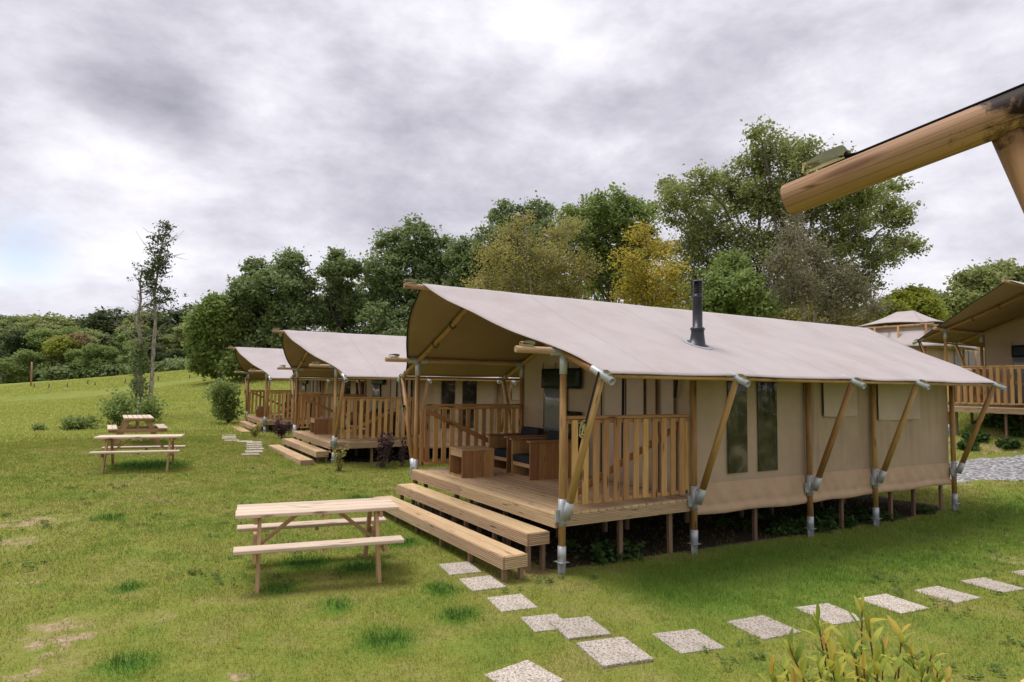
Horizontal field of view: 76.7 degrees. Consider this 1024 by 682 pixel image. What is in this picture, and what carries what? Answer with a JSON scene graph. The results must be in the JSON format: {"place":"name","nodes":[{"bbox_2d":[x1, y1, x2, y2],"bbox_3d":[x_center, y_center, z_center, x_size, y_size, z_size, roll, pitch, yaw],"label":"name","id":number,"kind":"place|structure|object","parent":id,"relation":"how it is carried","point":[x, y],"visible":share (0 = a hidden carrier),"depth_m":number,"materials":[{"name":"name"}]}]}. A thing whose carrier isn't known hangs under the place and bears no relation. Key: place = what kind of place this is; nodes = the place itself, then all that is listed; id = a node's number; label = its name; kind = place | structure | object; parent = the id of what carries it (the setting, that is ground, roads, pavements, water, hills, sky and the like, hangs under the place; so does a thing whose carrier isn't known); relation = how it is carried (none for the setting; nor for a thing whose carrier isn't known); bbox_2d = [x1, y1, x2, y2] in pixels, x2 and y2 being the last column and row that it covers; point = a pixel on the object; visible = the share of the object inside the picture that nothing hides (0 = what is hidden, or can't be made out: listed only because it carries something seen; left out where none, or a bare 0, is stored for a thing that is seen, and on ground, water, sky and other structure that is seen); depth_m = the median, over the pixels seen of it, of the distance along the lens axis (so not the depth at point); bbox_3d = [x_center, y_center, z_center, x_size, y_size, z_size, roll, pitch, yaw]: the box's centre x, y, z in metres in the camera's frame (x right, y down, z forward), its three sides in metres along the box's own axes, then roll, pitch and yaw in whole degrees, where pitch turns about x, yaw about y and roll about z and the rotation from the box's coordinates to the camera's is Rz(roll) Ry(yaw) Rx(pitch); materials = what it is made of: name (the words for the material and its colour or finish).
{"place":"outdoors","nodes":[
{"label":"outdoors","id":0,"kind":"place"},
{"bbox_2d":[357,409,394,436],"bbox_3d":[-3.599,2.152,17.055,0.805,0.686,0.632,3,-5,-32],"label":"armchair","id":1,"kind":"object","parent":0,"point":[376,424],"visible":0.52,"depth_m":16.86,"materials":[{"name":"brown wood"}]},
{"bbox_2d":[0,373,1023,681],"bbox_3d":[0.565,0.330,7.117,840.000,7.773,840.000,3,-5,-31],"label":"ground","id":2,"kind":"structure","parent":0,"point":[34,669],"depth_m":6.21,"materials":[{"name":"green plant"}]},
{"bbox_2d":[0,332,19,355],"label":"forest tree","id":3,"kind":"object","parent":2,"relation":"on","point":[2,343],"visible":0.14,"depth_m":112.97,"materials":[{"name":"green plant"}]},
{"bbox_2d":[0,327,35,356],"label":"forest tree","id":4,"kind":"object","parent":2,"relation":"on","point":[17,340],"visible":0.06,"depth_m":112.87,"materials":[{"name":"green plant"}]},
{"bbox_2d":[0,348,44,383],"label":"forest tree","id":5,"kind":"object","parent":2,"relation":"on","point":[16,370],"visible":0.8,"depth_m":100.05,"materials":[{"name":"green plant"}]},
{"bbox_2d":[0,313,48,341],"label":"forest tree","id":6,"kind":"object","parent":2,"relation":"on","point":[24,319],"visible":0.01,"depth_m":126.01,"materials":[{"name":"green plant"}]},
{"bbox_2d":[6,310,76,339],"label":"forest tree","id":7,"kind":"object","parent":2,"relation":"on","point":[32,325],"visible":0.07,"depth_m":124.36,"materials":[{"name":"green plant"}]},
{"bbox_2d":[23,327,68,364],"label":"forest tree","id":8,"kind":"object","parent":2,"relation":"on","point":[46,337],"visible":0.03,"depth_m":110.69,"materials":[{"name":"green plant"}]},
{"bbox_2d":[22,324,83,363],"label":"forest tree","id":9,"kind":"object","parent":2,"relation":"on","point":[65,329],"visible":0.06,"depth_m":111.88,"materials":[{"name":"green plant"}]},
{"bbox_2d":[43,349,73,367],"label":"forest tree","id":10,"kind":"object","parent":2,"relation":"on","point":[54,361],"visible":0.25,"depth_m":103.48,"materials":[{"name":"green plant"}]},
{"bbox_2d":[39,334,83,368],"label":"forest tree","id":11,"kind":"object","parent":2,"relation":"on","point":[53,344],"visible":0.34,"depth_m":104.05,"materials":[{"name":"green plant"}]},
{"bbox_2d":[44,332,97,352],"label":"forest tree","id":12,"kind":"object","parent":2,"relation":"on","point":[75,337],"visible":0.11,"depth_m":107.25,"materials":[{"name":"green plant"}]},
{"bbox_2d":[63,348,92,369],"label":"forest tree","id":13,"kind":"object","parent":2,"relation":"on","point":[74,352],"visible":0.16,"depth_m":102.29,"materials":[{"name":"green plant"}]},
{"bbox_2d":[56,414,101,429],"bbox_3d":[-16.214,3.061,24.173,1.315,0.737,1.320,0,-4,19],"label":"shrub","id":14,"kind":"object","parent":2,"relation":"on","point":[70,422],"visible":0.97,"depth_m":24.06,"materials":[{"name":"green plant"}]},
{"bbox_2d":[69,326,117,345],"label":"forest tree","id":15,"kind":"object","parent":2,"relation":"on","point":[86,329],"visible":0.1,"depth_m":113.15,"materials":[{"name":"green plant"}]},
{"bbox_2d":[69,342,120,378],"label":"forest tree","id":16,"kind":"object","parent":2,"relation":"on","point":[101,351],"visible":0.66,"depth_m":101.62,"materials":[{"name":"green plant"}]},
{"bbox_2d":[0,355,191,383],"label":"undergrowth","id":17,"kind":"object","parent":2,"relation":"on","point":[52,373],"visible":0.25,"depth_m":99.74,"materials":[{"name":"green plant"}]},
{"bbox_2d":[76,306,129,336],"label":"forest tree","id":18,"kind":"object","parent":2,"relation":"on","point":[98,318],"visible":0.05,"depth_m":124.40,"materials":[{"name":"green plant"}]},
{"bbox_2d":[87,333,122,353],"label":"forest tree","id":19,"kind":"object","parent":2,"relation":"on","point":[110,339],"visible":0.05,"depth_m":113.43,"materials":[{"name":"green plant"}]},
{"bbox_2d":[96,314,134,341],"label":"forest tree","id":20,"kind":"object","parent":2,"relation":"on","point":[110,326],"visible":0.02,"depth_m":124.21,"materials":[{"name":"green plant"}]},
{"bbox_2d":[96,385,145,425],"bbox_3d":[-15.425,2.580,25.437,1.870,1.669,1.709,-2,-5,37],"label":"shrub","id":21,"kind":"object","parent":2,"relation":"on","point":[113,411],"visible":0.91,"depth_m":25.23,"materials":[{"name":"green plant"}]},
{"bbox_2d":[114,339,149,375],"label":"forest tree","id":22,"kind":"object","parent":2,"relation":"on","point":[126,349],"visible":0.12,"depth_m":101.86,"materials":[{"name":"green plant"}]},
{"bbox_2d":[111,328,158,362],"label":"forest tree","id":23,"kind":"object","parent":2,"relation":"on","point":[121,338],"visible":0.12,"depth_m":113.30,"materials":[{"name":"green plant"}]},
{"bbox_2d":[105,308,166,336],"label":"forest tree","id":24,"kind":"object","parent":2,"relation":"on","point":[126,325],"visible":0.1,"depth_m":125.68,"materials":[{"name":"green plant"}]},
{"bbox_2d":[89,434,185,473],"bbox_3d":[-7.755,2.349,13.489,1.588,0.751,1.190,2,-4,-21],"label":"picnic table","id":25,"kind":"object","parent":2,"relation":"on","point":[113,448],"visible":0.9,"depth_m":13.32,"materials":[{"name":"brown wood"}]},
{"bbox_2d":[107,415,167,444],"bbox_3d":[-10.561,2.521,18.213,1.426,0.799,1.758,3,-5,-32],"label":"picnic table","id":26,"kind":"object","parent":2,"relation":"on","point":[136,428],"visible":0.95,"depth_m":17.80,"materials":[{"name":"brown wood"}]},
{"bbox_2d":[112,266,166,415],"bbox_3d":[-17.137,0.137,29.835,2.412,7.320,2.199,3,-5,-31],"label":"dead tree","id":27,"kind":"object","parent":2,"relation":"on","point":[139,385],"visible":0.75,"depth_m":29.91,"materials":[{"name":"green plant"}]},
{"bbox_2d":[119,328,164,358],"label":"forest tree","id":28,"kind":"object","parent":2,"relation":"on","point":[146,331],"visible":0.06,"depth_m":113.21,"materials":[{"name":"green plant"}]},
{"bbox_2d":[132,389,170,422],"bbox_3d":[-15.040,2.719,26.913,1.253,1.481,1.441,2,-4,-16],"label":"shrub","id":29,"kind":"object","parent":2,"relation":"on","point":[149,408],"visible":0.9,"depth_m":26.77,"materials":[{"name":"green plant"}]},
{"bbox_2d":[127,309,185,332],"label":"forest tree","id":30,"kind":"object","parent":2,"relation":"on","point":[168,318],"visible":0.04,"depth_m":126.47,"materials":[{"name":"green plant"}]},
{"bbox_2d":[143,341,169,372],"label":"forest tree","id":31,"kind":"object","parent":2,"relation":"on","point":[158,354],"visible":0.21,"depth_m":103.39,"materials":[{"name":"green plant"}]},
{"bbox_2d":[127,219,187,396],"bbox_3d":[-16.442,-0.988,29.823,2.360,9.380,2.210,0,-4,18],"label":"ash tree","id":32,"kind":"object","parent":2,"relation":"on","point":[160,261],"visible":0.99,"depth_m":29.91,"materials":[{"name":"green plant"}]},
{"bbox_2d":[156,334,177,356],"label":"forest tree","id":33,"kind":"object","parent":2,"relation":"on","point":[162,337],"visible":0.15,"depth_m":113.07,"materials":[{"name":"green plant"}]},
{"bbox_2d":[0,369,345,442],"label":"meadow grass","id":34,"kind":"structure","parent":2,"relation":"on","point":[53,404],"depth_m":36.65,"materials":[{"name":"green plant"}]},
{"bbox_2d":[161,348,187,360],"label":"forest tree","id":35,"kind":"object","parent":2,"relation":"on","point":[180,353],"visible":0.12,"depth_m":103.92,"materials":[{"name":"green plant"}]},
{"bbox_2d":[157,302,193,336],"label":"forest tree","id":36,"kind":"object","parent":2,"relation":"on","point":[165,331],"visible":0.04,"depth_m":125.83,"materials":[{"name":"green plant"}]},
{"bbox_2d":[168,321,186,350],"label":"forest tree","id":37,"kind":"object","parent":2,"relation":"on","point":[177,329],"visible":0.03,"depth_m":111.86,"materials":[{"name":"green plant"}]},
{"bbox_2d":[178,289,255,381],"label":"deciduous tree","id":38,"kind":"object","parent":2,"relation":"on","point":[207,333],"visible":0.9,"depth_m":54.62,"materials":[{"name":"green plant"}]},
{"bbox_2d":[202,377,244,423],"bbox_3d":[-11.831,2.451,26.593,1.655,1.933,1.609,2,-4,-14],"label":"shrub","id":39,"kind":"object","parent":2,"relation":"on","point":[225,401],"visible":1,"depth_m":26.30,"materials":[{"name":"green plant"}]},
{"bbox_2d":[223,246,330,348],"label":"deciduous tree","id":40,"kind":"object","parent":2,"relation":"on","point":[270,295],"visible":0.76,"depth_m":56.19,"materials":[{"name":"green plant"}]},
{"bbox_2d":[273,418,290,438],"bbox_3d":[-7.429,2.847,20.862,0.574,0.717,0.540,3,-5,-31],"label":"shrub","id":41,"kind":"object","parent":2,"relation":"on","point":[281,430],"visible":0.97,"depth_m":20.80,"materials":[{"name":"purple plant"}]},
{"bbox_2d":[228,346,363,432],"bbox_3d":[-6.235,2.167,27.075,10.582,3.514,5.772,3,-4,-30],"label":"safari tent","id":42,"kind":"object","parent":2,"relation":"on","point":[259,363],"visible":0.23,"depth_m":24.45,"materials":[{"name":"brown wood"}]},
{"bbox_2d":[233,497,403,593],"bbox_3d":[-2.034,2.097,6.749,1.588,0.751,1.190,2,-4,-21],"label":"picnic table","id":43,"kind":"object","parent":2,"relation":"on","point":[324,508],"visible":0.91,"depth_m":6.59,"materials":[{"name":"brown wood"}]},
{"bbox_2d":[230,298,411,348],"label":"hedge","id":44,"kind":"object","parent":2,"relation":"on","point":[391,324],"visible":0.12,"depth_m":55.61,"materials":[{"name":"green plant"}]},
{"bbox_2d":[328,445,349,470],"bbox_3d":[-3.739,2.527,13.919,0.455,0.614,0.311,2,-4,-12],"label":"shrub","id":45,"kind":"object","parent":2,"relation":"on","point":[338,463],"visible":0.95,"depth_m":13.90,"materials":[{"name":"green plant"}]},
{"bbox_2d":[310,245,370,332],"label":"deciduous tree","id":46,"kind":"object","parent":2,"relation":"on","point":[343,303],"visible":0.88,"depth_m":59.16,"materials":[{"name":"green plant"}]},
{"bbox_2d":[374,432,395,468],"bbox_3d":[-2.889,2.471,14.572,0.455,0.862,0.514,-1,-4,20],"label":"shrub","id":47,"kind":"object","parent":2,"relation":"on","point":[383,442],"visible":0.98,"depth_m":14.58,"materials":[{"name":"purple plant"}]},
{"bbox_2d":[268,328,519,465],"bbox_3d":[-1.498,1.658,18.861,10.583,3.514,5.772,3,-4,-30],"label":"safari tent","id":48,"kind":"object","parent":2,"relation":"on","point":[342,357],"visible":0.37,"depth_m":16.44,"materials":[{"name":"fabric"}]},
{"bbox_2d":[310,417,332,433],"bbox_3d":[-5.139,2.295,17.509,0.530,0.420,0.500,3,-4,-30],"label":"coffee table","id":49,"kind":"object","parent":48,"relation":"on","point":[321,425],"visible":0.9,"depth_m":17.31,"materials":[{"name":"brown wood"}]},
{"bbox_2d":[371,377,383,407],"bbox_3d":[-3.822,1.689,18.367,0.062,1.740,1.073,3,-4,-30],"label":"door","id":50,"kind":"structure","parent":48,"relation":"in","point":[376,383],"depth_m":18.49,"materials":[{"name":"grey glass"}]},
{"bbox_2d":[441,381,454,427],"bbox_3d":[-1.628,1.540,16.478,0.375,1.355,0.014,3,-4,-30],"label":"window","id":51,"kind":"structure","parent":48,"relation":"in","point":[448,387],"depth_m":16.48,"materials":[{"name":"black glass"}]},
{"bbox_2d":[463,381,476,427],"bbox_3d":[-1.101,1.571,16.786,0.403,1.360,0.014,3,-4,-30],"label":"window","id":52,"kind":"structure","parent":48,"relation":"in","point":[469,387],"depth_m":16.79,"materials":[{"name":"black glass"}]},
{"bbox_2d":[396,438,407,466],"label":"shrub","id":53,"kind":"object","parent":2,"relation":"on","point":[401,455],"visible":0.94,"depth_m":14.91,"materials":[{"name":"purple plant"}]},
{"bbox_2d":[353,212,457,334],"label":"deciduous tree","id":54,"kind":"object","parent":2,"relation":"on","point":[384,281],"visible":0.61,"depth_m":60.91,"materials":[{"name":"green plant"}]},
{"bbox_2d":[439,561,480,575],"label":"stepping stone","id":55,"kind":"object","parent":2,"relation":"on","point":[467,567],"visible":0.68,"depth_m":7.04,"materials":[{"name":"stone"}]},
{"bbox_2d":[439,239,503,290],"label":"deciduous tree","id":56,"kind":"object","parent":2,"relation":"on","point":[450,257],"visible":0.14,"depth_m":55.69,"materials":[{"name":"green plant"}]},
{"bbox_2d":[459,575,505,591],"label":"stepping stone","id":57,"kind":"object","parent":2,"relation":"on","point":[489,582],"visible":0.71,"depth_m":6.56,"materials":[{"name":"stone"}]},
{"bbox_2d":[450,190,572,293],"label":"deciduous tree","id":58,"kind":"object","parent":2,"relation":"on","point":[542,213],"visible":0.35,"depth_m":55.72,"materials":[{"name":"green plant"}]},
{"bbox_2d":[487,594,537,611],"bbox_3d":[-0.002,2.461,6.046,0.360,0.040,0.400,3,-4,-22],"label":"stepping stone","id":59,"kind":"object","parent":2,"relation":"on","point":[515,601],"visible":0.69,"depth_m":6.03,"materials":[{"name":"stone"}]},
{"bbox_2d":[484,660,563,681],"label":"stepping stone","id":60,"kind":"object","parent":2,"relation":"on","point":[526,671],"visible":0.86,"depth_m":4.56,"materials":[{"name":"stone"}]},
{"bbox_2d":[460,195,609,300],"bbox_3d":[0.892,-2.524,38.955,9.286,12.205,6.412,2,-4,-13],"label":"birch tree","id":61,"kind":"object","parent":2,"relation":"on","point":[550,264],"visible":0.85,"depth_m":38.25,"materials":[{"name":"green plant"}]},
{"bbox_2d":[520,613,561,631],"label":"stepping stone","id":62,"kind":"object","parent":2,"relation":"on","point":[541,623],"visible":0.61,"depth_m":5.56,"materials":[{"name":"stone"}]},
{"bbox_2d":[548,616,610,640],"bbox_3d":[0.562,2.415,5.425,0.390,0.040,0.420,3,-4,-19],"label":"stepping stone","id":63,"kind":"object","parent":2,"relation":"on","point":[578,628],"visible":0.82,"depth_m":5.39,"materials":[{"name":"stone"}]},
{"bbox_2d":[548,182,666,302],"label":"deciduous tree","id":64,"kind":"object","parent":2,"relation":"on","point":[604,216],"visible":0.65,"depth_m":50.16,"materials":[{"name":"green plant"}]},
{"bbox_2d":[576,636,652,668],"bbox_3d":[0.781,2.389,4.956,0.430,0.040,0.430,3,-4,-21],"label":"stepping stone","id":65,"kind":"object","parent":2,"relation":"on","point":[613,652],"visible":0.95,"depth_m":4.91,"materials":[{"name":"stone"}]},
{"bbox_2d":[599,209,693,309],"bbox_3d":[7.844,-1.817,35.592,5.702,10.521,6.138,3,-5,-31],"label":"maple tree","id":66,"kind":"object","parent":2,"relation":"on","point":[643,280],"visible":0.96,"depth_m":35.55,"materials":[{"name":"yellow plant"}]},
{"bbox_2d":[652,629,725,653],"bbox_3d":[1.432,2.453,5.257,0.420,0.040,0.420,3,-4,-19],"label":"stepping stone","id":67,"kind":"object","parent":2,"relation":"on","point":[685,641],"visible":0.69,"depth_m":5.24,"materials":[{"name":"stone"}]},
{"bbox_2d":[373,279,1007,581],"bbox_3d":[3.103,1.249,10.987,10.582,3.825,5.772,3,-5,-31],"label":"safari tent","id":68,"kind":"object","parent":2,"relation":"on","point":[694,412],"visible":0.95,"depth_m":9.05,"materials":[{"name":"fabric"}]},
{"bbox_2d":[449,445,493,477],"bbox_3d":[-0.619,1.839,9.887,0.530,0.420,0.500,3,-4,-28],"label":"coffee table","id":69,"kind":"object","parent":68,"relation":"on","point":[470,461],"visible":1,"depth_m":9.71,"materials":[{"name":"brown wood"}]},
{"bbox_2d":[486,426,547,472],"bbox_3d":[0.078,1.768,10.661,0.805,0.686,0.632,3,-5,-34],"label":"armchair","id":70,"kind":"object","parent":68,"relation":"on","point":[500,444],"visible":0.4,"depth_m":10.67,"materials":[{"name":"brown wood"}]},
{"bbox_2d":[509,430,570,480],"bbox_3d":[0.455,1.718,9.846,0.805,0.686,0.632,3,-4,-29],"label":"armchair","id":71,"kind":"object","parent":68,"relation":"on","point":[535,458],"visible":0.72,"depth_m":9.62,"materials":[{"name":"brown wood"}]},
{"bbox_2d":[541,362,580,434],"bbox_3d":[0.785,1.217,10.469,0.062,1.740,1.073,3,-5,-31],"label":"door","id":72,"kind":"structure","parent":68,"relation":"in","point":[550,378],"depth_m":10.67,"materials":[{"name":"grey"}]},
{"bbox_2d":[567,411,580,451],"bbox_3d":[0.971,1.590,10.168,0.020,0.960,0.362,3,-5,-31],"label":"door","id":73,"kind":"structure","parent":68,"relation":"in","point":[569,413],"depth_m":10.16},
{"bbox_2d":[727,376,747,473],"bbox_3d":[3.002,1.069,8.606,0.375,1.355,0.014,3,-5,-31],"label":"window","id":74,"kind":"structure","parent":68,"relation":"in","point":[737,419],"depth_m":8.60,"materials":[{"name":"green glass"}]},
{"bbox_2d":[757,377,777,470],"bbox_3d":[3.525,1.100,8.921,0.403,1.360,0.014,3,-5,-31],"label":"window","id":75,"kind":"structure","parent":68,"relation":"in","point":[766,391],"depth_m":8.91,"materials":[{"name":"green glass"}]},
{"bbox_2d":[502,266,881,316],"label":"hedge","id":76,"kind":"object","parent":2,"relation":"on","point":[602,299],"visible":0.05,"depth_m":63.11,"materials":[{"name":"green plant"}]},
{"bbox_2d":[685,247,788,318],"bbox_3d":[11.579,-0.878,33.004,4.759,8.390,5.137,3,-5,-31],"label":"deciduous tree","id":77,"kind":"object","parent":2,"relation":"on","point":[726,289],"visible":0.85,"depth_m":32.41,"materials":[{"name":"green plant"}]},
{"bbox_2d":[583,296,913,327],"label":"hedge","id":78,"kind":"object","parent":2,"relation":"on","point":[859,321],"visible":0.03,"depth_m":40.87,"materials":[{"name":"green plant"}]},
{"bbox_2d":[566,503,938,565],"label":"weeds","id":79,"kind":"object","parent":2,"relation":"on","point":[788,526],"visible":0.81,"depth_m":9.52,"materials":[{"name":"green plant"}]},
{"bbox_2d":[727,615,800,639],"bbox_3d":[2.173,2.486,5.589,0.430,0.040,0.430,2,-4,-24],"label":"stepping stone","id":80,"kind":"object","parent":2,"relation":"on","point":[762,626],"visible":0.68,"depth_m":5.57,"materials":[{"name":"stone"}]},
{"bbox_2d":[644,114,932,320],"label":"oak tree","id":81,"kind":"object","parent":2,"relation":"on","point":[703,234],"visible":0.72,"depth_m":43.20,"materials":[{"name":"green plant"}]},
{"bbox_2d":[740,207,896,324],"bbox_3d":[15.933,-1.869,33.392,9.556,10.350,6.521,3,-5,-31],"label":"willow tree","id":82,"kind":"object","parent":2,"relation":"on","point":[812,258],"visible":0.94,"depth_m":32.24,"materials":[{"name":"green plant"}]},
{"bbox_2d":[795,603,864,624],"bbox_3d":[2.929,2.523,5.951,0.410,0.040,0.450,2,-4,-20],"label":"stepping stone","id":83,"kind":"object","parent":2,"relation":"on","point":[832,614],"visible":0.53,"depth_m":5.94,"materials":[{"name":"stone"}]},
{"bbox_2d":[757,593,951,681],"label":"laurel shrub","id":84,"kind":"object","parent":2,"relation":"on","point":[835,666],"visible":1,"depth_m":2.86,"materials":[{"name":"green plant"}]},
{"bbox_2d":[857,594,928,613],"bbox_3d":[3.695,2.561,6.272,0.420,0.040,0.450,3,-4,-24],"label":"stepping stone","id":85,"kind":"object","parent":2,"relation":"on","point":[895,604],"visible":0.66,"depth_m":6.25,"materials":[{"name":"stone"}]},
{"bbox_2d":[780,83,1023,214],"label":"tent frame","id":86,"kind":"object","parent":2,"relation":"on","point":[997,120],"visible":1,"depth_m":1.49,"materials":[{"name":"brown wood"}]},
{"bbox_2d":[869,283,951,321],"bbox_3d":[24.578,-0.297,39.716,4.167,7.013,8.540,-3,-5,44],"label":"deciduous tree","id":87,"kind":"object","parent":2,"relation":"on","point":[925,302],"visible":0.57,"depth_m":38.76,"materials":[{"name":"green plant"}]},
{"bbox_2d":[856,310,984,405],"bbox_3d":[18.291,0.950,28.628,6.793,4.340,4.087,3,-5,-31],"label":"hipped tent","id":88,"kind":"object","parent":2,"relation":"on","point":[907,328],"visible":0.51,"depth_m":27.02,"materials":[{"name":"fabric"}]},
{"bbox_2d":[968,350,979,365],"bbox_3d":[19.976,0.871,27.911,1.000,1.000,0.020,3,-4,-29],"label":"window","id":89,"kind":"structure","parent":88,"relation":"in","point":[971,354],"depth_m":27.82,"materials":[{"name":"grey"}]},
{"bbox_2d":[914,586,980,602],"bbox_3d":[4.449,2.606,6.619,0.420,0.040,0.430,3,-5,-26],"label":"stepping stone","id":90,"kind":"object","parent":2,"relation":"on","point":[954,596],"visible":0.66,"depth_m":6.60,"materials":[{"name":"stone"}]},
{"bbox_2d":[912,277,1023,438],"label":"safari tent","id":91,"kind":"object","parent":2,"relation":"on","point":[991,322],"visible":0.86,"depth_m":17.32,"materials":[{"name":"fabric"}]},
{"bbox_2d":[1011,345,1023,405],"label":"door","id":92,"kind":"structure","parent":91,"relation":"in","point":[1017,350],"depth_m":17.56,"materials":[{"name":"grey glass"}]},
{"bbox_2d":[956,438,980,450],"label":"weed clump","id":93,"kind":"object","parent":2,"relation":"on","point":[961,444],"visible":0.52,"depth_m":16.06,"materials":[{"name":"green plant"}]},
{"bbox_2d":[958,430,989,442],"bbox_3d":[11.861,2.461,16.552,0.564,0.369,0.733,3,-5,-31],"label":"weed clump","id":94,"kind":"object","parent":2,"relation":"on","point":[981,436],"visible":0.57,"depth_m":16.40,"materials":[{"name":"green plant"}]},
{"bbox_2d":[932,257,1023,320],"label":"deciduous tree","id":95,"kind":"object","parent":2,"relation":"on","point":[970,285],"visible":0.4,"depth_m":48.58,"materials":[{"name":"green plant"}]},
{"bbox_2d":[960,577,1022,592],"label":"stepping stone","id":96,"kind":"object","parent":2,"relation":"on","point":[989,584],"visible":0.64,"depth_m":6.96,"materials":[{"name":"stone"}]},
{"bbox_2d":[972,416,1023,427],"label":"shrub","id":97,"kind":"object","parent":2,"relation":"on","point":[996,422],"visible":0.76,"depth_m":16.70,"materials":[{"name":"green plant"}]},
{"bbox_2d":[995,437,1022,448],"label":"weed clump","id":98,"kind":"object","parent":2,"relation":"on","point":[1013,442],"visible":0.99,"depth_m":15.66,"materials":[{"name":"green plant"}]},
{"bbox_2d":[1001,424,1023,436],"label":"weed clump","id":99,"kind":"object","parent":2,"relation":"on","point":[1018,431],"visible":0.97,"depth_m":16.13,"materials":[{"name":"green plant"}]},
{"bbox_2d":[0,0,1023,331],"label":"sky","id":100,"kind":"structure","parent":0,"point":[256,128],"materials":[{"name":"grey"}]},
{"bbox_2d":[950,454,1023,482],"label":"gravel road","id":101,"kind":"structure","parent":0,"point":[1004,468],"depth_m":14.34,"materials":[{"name":"grey gravel"}]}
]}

